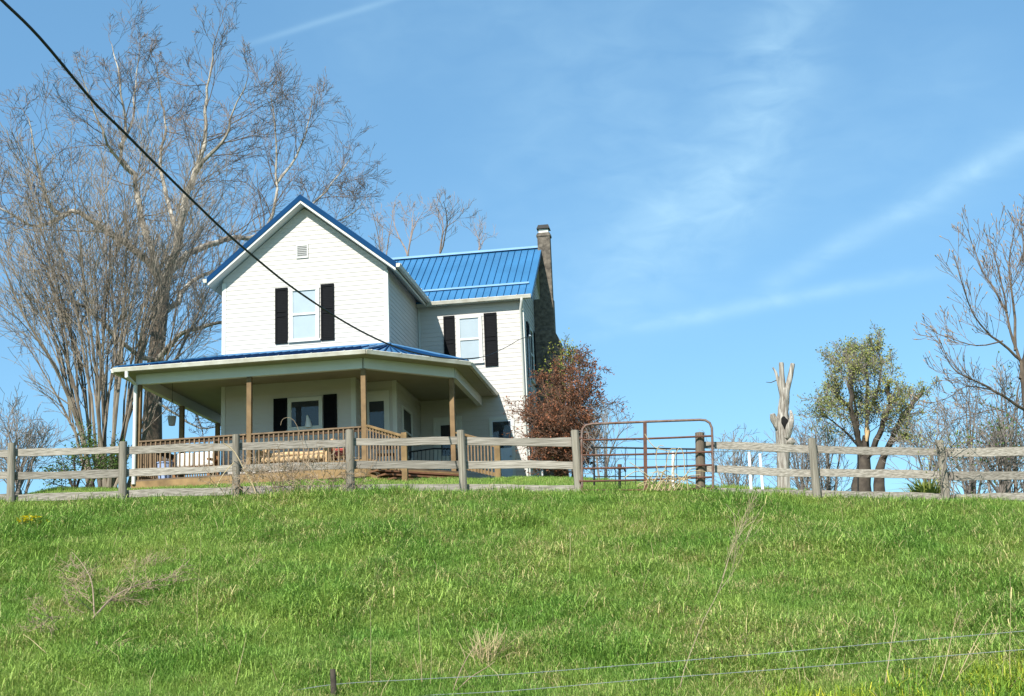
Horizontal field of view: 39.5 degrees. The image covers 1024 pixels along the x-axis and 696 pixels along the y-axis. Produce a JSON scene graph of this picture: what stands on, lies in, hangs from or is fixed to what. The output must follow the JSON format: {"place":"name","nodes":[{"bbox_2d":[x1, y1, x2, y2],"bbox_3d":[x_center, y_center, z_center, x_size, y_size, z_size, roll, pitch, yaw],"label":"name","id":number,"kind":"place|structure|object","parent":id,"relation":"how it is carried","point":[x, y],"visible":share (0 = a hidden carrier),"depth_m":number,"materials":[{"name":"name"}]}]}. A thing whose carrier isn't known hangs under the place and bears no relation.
{"place":"outdoors","nodes":[
{"label":"outdoors","id":0,"kind":"place"},
{"bbox_2d":[335,448,345,455],"bbox_3d":[-4.631,2.822,38.320,0.340,0.200,0.260,-4,-13,8],"label":"toolbox","id":1,"kind":"object","parent":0,"point":[336,451],"visible":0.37,"depth_m":38.20,"materials":[{"name":"red plastic"}]},
{"bbox_2d":[0,480,1023,695],"bbox_3d":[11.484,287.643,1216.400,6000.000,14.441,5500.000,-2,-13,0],"label":"ground","id":2,"kind":"structure","parent":0,"point":[455,679],"depth_m":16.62,"materials":[{"name":"green plant"}]},
{"bbox_2d":[17,514,49,527],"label":"wildflowers","id":3,"kind":"object","parent":2,"relation":"on","point":[25,519],"visible":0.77,"depth_m":26.69,"materials":[{"name":"yellow plant"}]},
{"bbox_2d":[0,383,89,494],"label":"bare shrub","id":4,"kind":"object","parent":2,"relation":"on","point":[29,438],"visible":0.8,"depth_m":36.50,"materials":[{"name":"grey plant"}]},
{"bbox_2d":[32,417,131,489],"bbox_3d":[-11.810,2.964,39.070,3.224,2.285,2.388,-14,-18,41],"label":"green shrub","id":5,"kind":"object","parent":2,"relation":"on","point":[104,461],"visible":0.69,"depth_m":38.93,"materials":[{"name":"green plant"}]},
{"bbox_2d":[17,543,204,643],"bbox_3d":[-5.726,3.692,21.064,2.527,1.863,5.010,0,-14,-10],"label":"fallen branch","id":6,"kind":"object","parent":2,"relation":"on","point":[112,598],"visible":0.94,"depth_m":20.58,"materials":[{"name":"beige plant"}]},
{"bbox_2d":[96,629,151,651],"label":"dry tuft","id":7,"kind":"object","parent":2,"relation":"on","point":[123,642],"visible":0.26,"depth_m":18.31,"materials":[{"name":"plant"}]},
{"bbox_2d":[0,89,272,487],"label":"multi stem tree","id":8,"kind":"object","parent":2,"relation":"on","point":[64,316],"visible":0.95,"depth_m":44.71,"materials":[{"name":"plant"}]},
{"bbox_2d":[135,552,176,566],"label":"dry tuft","id":9,"kind":"object","parent":2,"relation":"on","point":[154,560],"visible":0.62,"depth_m":23.26,"materials":[{"name":"beige plant"}]},
{"bbox_2d":[0,0,395,478],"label":"bare tree","id":10,"kind":"object","parent":2,"relation":"on","point":[154,432],"visible":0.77,"depth_m":54.88,"materials":[{"name":"brown plant"}]},
{"bbox_2d":[216,443,257,494],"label":"dry stalk","id":11,"kind":"object","parent":2,"relation":"on","point":[249,478],"visible":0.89,"depth_m":30.11,"materials":[{"name":"plant"}]},
{"bbox_2d":[235,633,246,685],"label":"tall stalk","id":12,"kind":"object","parent":2,"relation":"on","point":[240,663],"visible":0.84,"depth_m":16.38,"materials":[{"name":"plant"}]},
{"bbox_2d":[240,553,270,563],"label":"dry tuft","id":13,"kind":"object","parent":2,"relation":"on","point":[254,560],"visible":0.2,"depth_m":22.82,"materials":[{"name":"plant"}]},
{"bbox_2d":[198,417,379,495],"bbox_3d":[-4.716,2.393,30.104,3.826,1.968,2.418,-2,-13,0],"label":"bare weed","id":14,"kind":"object","parent":2,"relation":"on","point":[288,477],"visible":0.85,"depth_m":30.08,"materials":[{"name":"brown plant"}]},
{"bbox_2d":[0,429,581,501],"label":"board fence","id":15,"kind":"object","parent":2,"relation":"on","point":[349,442],"visible":0.73,"depth_m":30.62,"materials":[{"name":"grey wood"}]},
{"bbox_2d":[579,419,713,490],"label":"farm gate","id":16,"kind":"structure","parent":15,"relation":"attached to","point":[644,453],"depth_m":29.86,"materials":[{"name":"brown metal"}]},
{"bbox_2d":[623,434,705,490],"bbox_3d":[3.140,2.369,29.475,1.706,1.254,0.316,-2,-13,0],"label":"dry straw","id":17,"kind":"object","parent":16,"relation":"attached to","point":[673,483],"visible":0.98,"depth_m":29.40,"materials":[{"name":"beige plant"}]},
{"bbox_2d":[110,194,568,488],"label":"farmhouse","id":18,"kind":"object","parent":2,"relation":"on","point":[294,355],"visible":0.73,"depth_m":41.12,"materials":[{"name":"white"}]},
{"bbox_2d":[156,461,172,478],"bbox_3d":[-9.451,3.378,38.750,0.448,0.530,0.460,-4,-13,8],"label":"plastic tub","id":19,"kind":"object","parent":18,"relation":"on","point":[162,466],"visible":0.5,"depth_m":38.61,"materials":[{"name":"white plastic"}]},
{"bbox_2d":[167,383,175,425],"bbox_3d":[-9.519,1.571,39.903,0.248,1.220,0.250,-4,-13,8],"label":"hanging pot","id":20,"kind":"object","parent":18,"relation":"hanging from","point":[171,420],"visible":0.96,"depth_m":39.73,"materials":[{"name":"plastic"}]},
{"bbox_2d":[166,451,218,477],"bbox_3d":[-8.918,3.355,39.657,1.340,0.950,0.723,-4,-13,8],"label":"cushioned seat","id":21,"kind":"object","parent":18,"relation":"on","point":[196,460],"visible":0.47,"depth_m":39.83,"materials":[{"name":"white fabric"}]},
{"bbox_2d":[0,0,529,359],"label":"power cable","id":22,"kind":"object","parent":18,"relation":"attached to","point":[13,11],"visible":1,"depth_m":18.07,"materials":[{"name":"black rubber"}]},
{"bbox_2d":[256,439,335,471],"bbox_3d":[-5.823,2.953,38.484,2.090,0.965,0.710,-4,-13,8],"label":"log bench","id":23,"kind":"object","parent":18,"relation":"on","point":[301,455],"visible":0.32,"depth_m":38.26,"materials":[{"name":"beige wood"}]},
{"bbox_2d":[288,287,320,342],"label":"window","id":24,"kind":"structure","parent":18,"relation":"in","point":[304,322],"depth_m":40.92,"materials":[{"name":"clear glass"}]},
{"bbox_2d":[286,396,323,430],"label":"window","id":25,"kind":"structure","parent":18,"relation":"in","point":[298,408],"depth_m":40.28,"materials":[{"name":"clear glass"}]},
{"bbox_2d":[305,415,311,427],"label":"ornament","id":26,"kind":"object","parent":18,"relation":"on","point":[308,423],"visible":1,"depth_m":40.11,"materials":[{"name":"white paint"}]},
{"bbox_2d":[367,394,386,460],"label":"door","id":27,"kind":"structure","parent":18,"relation":"in","point":[376,403],"depth_m":40.71,"materials":[{"name":"white glass"}]},
{"bbox_2d":[375,445,396,460],"bbox_3d":[-3.396,2.926,38.473,0.508,0.828,0.481,-4,-13,8],"label":"porch chair","id":28,"kind":"object","parent":18,"relation":"on","point":[387,453],"visible":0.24,"depth_m":38.62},
{"bbox_2d":[401,405,412,459],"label":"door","id":29,"kind":"structure","parent":18,"relation":"in","point":[407,416],"depth_m":42.00,"materials":[{"name":"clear glass"}]},
{"bbox_2d":[408,448,457,470],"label":"metal bench","id":30,"kind":"object","parent":18,"relation":"on","point":[417,451],"visible":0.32,"depth_m":41.36,"materials":[{"name":"metal"}]},
{"bbox_2d":[436,419,458,470],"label":"door","id":31,"kind":"structure","parent":18,"relation":"in","point":[442,426],"depth_m":43.64,"materials":[{"name":"glass"}]},
{"bbox_2d":[456,315,483,363],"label":"window","id":32,"kind":"structure","parent":18,"relation":"in","point":[468,328],"depth_m":44.22,"materials":[{"name":"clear glass"}]},
{"bbox_2d":[492,419,512,477],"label":"door","id":33,"kind":"structure","parent":18,"relation":"in","point":[499,427],"depth_m":43.36,"materials":[{"name":"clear glass"}]},
{"bbox_2d":[529,326,535,385],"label":"window","id":34,"kind":"structure","parent":18,"relation":"in","point":[531,332],"depth_m":45.49,"materials":[{"name":"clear glass"}]},
{"bbox_2d":[370,614,370,680],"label":"tall stalk","id":35,"kind":"object","parent":2,"relation":"on","point":[370,659],"visible":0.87,"depth_m":16.32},
{"bbox_2d":[351,194,400,254],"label":"bare tree","id":36,"kind":"object","parent":2,"relation":"on","point":[379,242],"visible":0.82,"depth_m":69.15,"materials":[{"name":"grey plant"}]},
{"bbox_2d":[373,193,440,255],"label":"bare tree","id":37,"kind":"object","parent":2,"relation":"on","point":[412,230],"visible":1,"depth_m":67.73,"materials":[{"name":"grey plant"}]},
{"bbox_2d":[413,606,431,684],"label":"tall stalk","id":38,"kind":"object","parent":2,"relation":"on","point":[420,651],"visible":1,"depth_m":16.28,"materials":[{"name":"plant"}]},
{"bbox_2d":[421,187,480,253],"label":"bare tree","id":39,"kind":"object","parent":2,"relation":"on","point":[445,230],"visible":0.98,"depth_m":67.52,"materials":[{"name":"plant"}]},
{"bbox_2d":[453,642,494,689],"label":"tall stalk","id":40,"kind":"object","parent":2,"relation":"on","point":[473,675],"visible":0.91,"depth_m":16.22,"materials":[{"name":"beige plant"}]},
{"bbox_2d":[459,211,497,249],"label":"bare tree","id":41,"kind":"object","parent":2,"relation":"on","point":[478,240],"visible":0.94,"depth_m":74.31,"materials":[{"name":"grey plant"}]},
{"bbox_2d":[458,623,519,666],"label":"dry tuft","id":42,"kind":"object","parent":2,"relation":"on","point":[486,650],"visible":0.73,"depth_m":17.32,"materials":[{"name":"plant"}]},
{"bbox_2d":[27,475,1005,503],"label":"yard grass","id":43,"kind":"structure","parent":2,"relation":"on","point":[539,480],"depth_m":35.31,"materials":[{"name":"green plant"}]},
{"bbox_2d":[502,341,633,476],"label":"red shrub","id":44,"kind":"object","parent":2,"relation":"on","point":[552,419],"visible":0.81,"depth_m":40.08,"materials":[{"name":"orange plant"}]},
{"bbox_2d":[532,328,607,476],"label":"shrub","id":45,"kind":"object","parent":2,"relation":"on","point":[568,351],"visible":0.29,"depth_m":42.77,"materials":[{"name":"red plant"}]},
{"bbox_2d":[569,399,635,477],"bbox_3d":[2.503,2.644,38.509,1.703,2.758,2.600,11,-18,-43],"label":"bare shrub","id":46,"kind":"object","parent":2,"relation":"on","point":[606,462],"visible":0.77,"depth_m":38.33,"materials":[{"name":"grey plant"}]},
{"bbox_2d":[614,464,625,485],"bbox_3d":[2.396,2.870,31.359,0.274,0.629,0.100,-2,-13,0],"label":"yard hydrant","id":47,"kind":"object","parent":2,"relation":"on","point":[619,472],"visible":0.56,"depth_m":31.37,"materials":[{"name":"metal"}]},
{"bbox_2d":[593,446,695,485],"bbox_3d":[3.051,2.702,32.608,2.440,1.070,0.051,-5,-14,10],"label":"fence","id":48,"kind":"object","parent":2,"relation":"on","point":[635,448],"visible":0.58,"depth_m":32.67,"materials":[{"name":"metal"}]},
{"bbox_2d":[301,631,1023,695],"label":"barbed wire fence","id":49,"kind":"object","parent":2,"relation":"on","point":[333,684],"visible":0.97,"depth_m":15.46,"materials":[{"name":"grey metal"}]},
{"bbox_2d":[672,454,674,487],"bbox_3d":[3.758,2.976,33.171,0.138,1.129,0.076,-2,-13,0],"label":"white pole","id":50,"kind":"object","parent":2,"relation":"on","point":[673,455],"visible":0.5,"depth_m":33.21,"materials":[{"name":"paint"}]},
{"bbox_2d":[680,487,766,687],"bbox_3d":[2.531,2.763,16.424,1.307,2.389,0.460,3,-14,-20],"label":"tall stalk","id":51,"kind":"object","parent":2,"relation":"on","point":[741,518],"visible":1,"depth_m":16.61,"materials":[{"name":"brown plant"}]},
{"bbox_2d":[690,424,775,487],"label":"bare shrub","id":52,"kind":"object","parent":2,"relation":"on","point":[735,461],"visible":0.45,"depth_m":42.38,"materials":[{"name":"grey plant"}]},
{"bbox_2d":[748,452,752,488],"bbox_3d":[5.551,3.005,33.147,0.098,1.212,0.076,-2,-13,0],"label":"white pole","id":53,"kind":"object","parent":2,"relation":"on","point":[750,476],"visible":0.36,"depth_m":33.13,"materials":[{"name":"paint"}]},
{"bbox_2d":[758,453,763,488],"bbox_3d":[5.816,3.037,33.137,0.070,1.167,0.070,3,-14,-22],"label":"white pole","id":54,"kind":"object","parent":2,"relation":"on","point":[761,476],"visible":0.52,"depth_m":33.14,"materials":[{"name":"paint"}]},
{"bbox_2d":[767,362,795,489],"bbox_3d":[6.594,2.012,34.358,0.716,3.420,0.382,-6,-14,15],"label":"dead trunk","id":55,"kind":"object","parent":2,"relation":"on","point":[782,421],"visible":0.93,"depth_m":34.32,"materials":[{"name":"beige wood"}]},
{"bbox_2d":[714,451,858,490],"bbox_3d":[6.016,2.775,32.117,3.641,1.240,0.048,-3,-13,5],"label":"wire fence","id":56,"kind":"object","parent":2,"relation":"on","point":[769,451],"visible":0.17,"depth_m":32.13,"materials":[{"name":"metal"}]},
{"bbox_2d":[756,418,846,490],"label":"bare shrub","id":57,"kind":"object","parent":2,"relation":"on","point":[800,485],"visible":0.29,"depth_m":41.08,"materials":[{"name":"plant"}]},
{"bbox_2d":[779,637,844,689],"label":"tall stalk","id":58,"kind":"object","parent":2,"relation":"on","point":[797,665],"visible":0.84,"depth_m":16.26,"materials":[{"name":"plant"}]},
{"bbox_2d":[790,400,856,490],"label":"bare shrub","id":59,"kind":"object","parent":2,"relation":"on","point":[828,464],"visible":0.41,"depth_m":40.35,"materials":[{"name":"grey plant"}]},
{"bbox_2d":[695,432,1023,500],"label":"board fence","id":60,"kind":"object","parent":2,"relation":"on","point":[813,449],"visible":0.75,"depth_m":28.97,"materials":[{"name":"grey wood"}]},
{"bbox_2d":[916,415,983,497],"bbox_3d":[8.753,2.235,28.140,1.468,1.763,0.936,-2,-13,0],"label":"ivy vine","id":61,"kind":"object","parent":60,"relation":"attached to","point":[946,449],"visible":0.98,"depth_m":28.21,"materials":[{"name":"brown plant"}]},
{"bbox_2d":[793,320,940,491],"bbox_3d":[9.537,2.034,37.819,3.960,6.239,3.351,-2,-13,0],"label":"pruned tree","id":62,"kind":"object","parent":2,"relation":"on","point":[863,362],"visible":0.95,"depth_m":37.36,"materials":[{"name":"green plant"}]},
{"bbox_2d":[753,647,1023,695],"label":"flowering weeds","id":63,"kind":"object","parent":2,"relation":"on","point":[1019,686],"visible":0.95,"depth_m":15.77,"materials":[{"name":"green plant"}]},
{"bbox_2d":[885,595,905,680],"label":"tall stalk","id":64,"kind":"object","parent":2,"relation":"on","point":[892,636],"visible":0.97,"depth_m":16.07,"materials":[{"name":"plant"}]},
{"bbox_2d":[885,478,960,492],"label":"spiky plant","id":65,"kind":"object","parent":2,"relation":"on","point":[925,487],"visible":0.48,"depth_m":29.33,"materials":[{"name":"green plant"}]},
{"bbox_2d":[872,381,984,488],"bbox_3d":[9.027,2.045,30.923,2.485,3.080,3.106,-7,-14,20],"label":"bare shrub","id":66,"kind":"object","parent":2,"relation":"on","point":[943,432],"visible":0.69,"depth_m":30.92,"materials":[{"name":"grey plant"}]},
{"bbox_2d":[929,592,1001,682],"bbox_3d":[5.087,3.329,16.064,0.958,1.160,0.197,-2,-13,0],"label":"tall stalk","id":67,"kind":"object","parent":2,"relation":"on","point":[973,645],"visible":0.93,"depth_m":16.10,"materials":[{"name":"plant"}]},
{"bbox_2d":[908,194,1023,431],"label":"bare tree","id":68,"kind":"object","parent":2,"relation":"on","point":[1012,336],"visible":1,"depth_m":32.90,"materials":[{"name":"brown plant"}]},
{"bbox_2d":[910,356,1023,493],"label":"bare shrub","id":69,"kind":"object","parent":2,"relation":"on","point":[969,486],"visible":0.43,"depth_m":33.86,"materials":[{"name":"grey plant"}]},
{"bbox_2d":[946,396,1023,492],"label":"bare shrub","id":70,"kind":"object","parent":2,"relation":"on","point":[1003,485],"visible":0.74,"depth_m":29.80,"materials":[{"name":"brown plant"}]},
{"bbox_2d":[949,351,1023,501],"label":"bare shrub","id":71,"kind":"object","parent":2,"relation":"on","point":[1016,485],"visible":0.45,"depth_m":33.27,"materials":[{"name":"brown plant"}]},
{"bbox_2d":[1002,588,1010,685],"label":"tall stalk","id":72,"kind":"object","parent":2,"relation":"on","point":[1010,624],"visible":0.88,"depth_m":16.24,"materials":[{"name":"plant"}]},
{"bbox_2d":[0,0,1023,494],"label":"sky","id":73,"kind":"structure","parent":0,"point":[726,191],"materials":[{"name":"blue"}]}
]}

